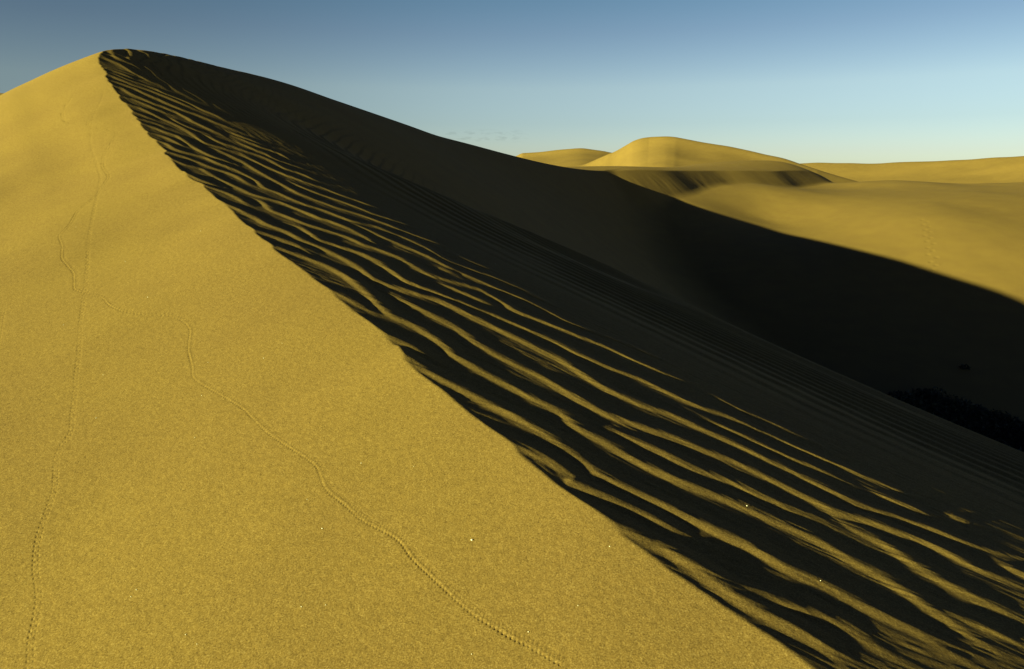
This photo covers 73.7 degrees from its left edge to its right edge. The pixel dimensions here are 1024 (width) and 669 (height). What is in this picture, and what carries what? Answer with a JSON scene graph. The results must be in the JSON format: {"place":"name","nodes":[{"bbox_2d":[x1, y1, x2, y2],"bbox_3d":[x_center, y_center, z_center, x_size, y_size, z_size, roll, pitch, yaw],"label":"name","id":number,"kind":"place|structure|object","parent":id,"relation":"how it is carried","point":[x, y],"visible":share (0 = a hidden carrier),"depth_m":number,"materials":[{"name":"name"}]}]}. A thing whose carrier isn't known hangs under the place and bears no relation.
{"place":"outdoors","nodes":[
{"label":"outdoors","id":0,"kind":"place"},
{"bbox_2d":[0,49,1023,668],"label":"sand dune","id":1,"kind":"structure","parent":0,"point":[294,377],"depth_m":3.72,"materials":[{"name":"yellow sand"}]},
{"bbox_2d":[0,0,1023,163],"label":"sky","id":2,"kind":"structure","parent":0,"point":[798,81],"materials":[{"name":"blue"}]},
{"bbox_2d":[516,148,610,166],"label":"dune","id":3,"kind":"structure","parent":0,"point":[576,157],"depth_m":154.33,"materials":[{"name":"yellow sand"}]},
{"bbox_2d":[568,160,833,213],"bbox_3d":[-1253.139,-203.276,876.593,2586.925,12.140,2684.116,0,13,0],"label":"slip face dune","id":4,"kind":"structure","parent":0,"point":[647,189],"depth_m":58.40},
{"bbox_2d":[581,136,857,182],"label":"dune","id":5,"kind":"structure","parent":0,"point":[664,151],"depth_m":115.04,"materials":[{"name":"yellow sand"}]},
{"bbox_2d":[645,180,1023,423],"bbox_3d":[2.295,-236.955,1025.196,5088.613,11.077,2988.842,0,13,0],"label":"sand dune","id":6,"kind":"structure","parent":0,"point":[887,286],"depth_m":37.84,"materials":[{"name":"yellow sand"}]},
{"bbox_2d":[887,387,1023,451],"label":"scrub","id":7,"kind":"object","parent":6,"relation":"on","point":[1001,427],"visible":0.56,"depth_m":23.71,"materials":[{"name":"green plant"}]},
{"bbox_2d":[959,364,970,369],"bbox_3d":[18.415,1.349,27.733,0.393,0.364,0.451,-3,14,-14],"label":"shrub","id":8,"kind":"object","parent":6,"relation":"on","point":[963,366],"visible":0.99,"depth_m":27.69,"materials":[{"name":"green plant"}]},
{"bbox_2d":[800,156,1023,183],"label":"dune","id":9,"kind":"structure","parent":0,"point":[994,170],"depth_m":136.10,"materials":[{"name":"yellow sand"}]}
]}

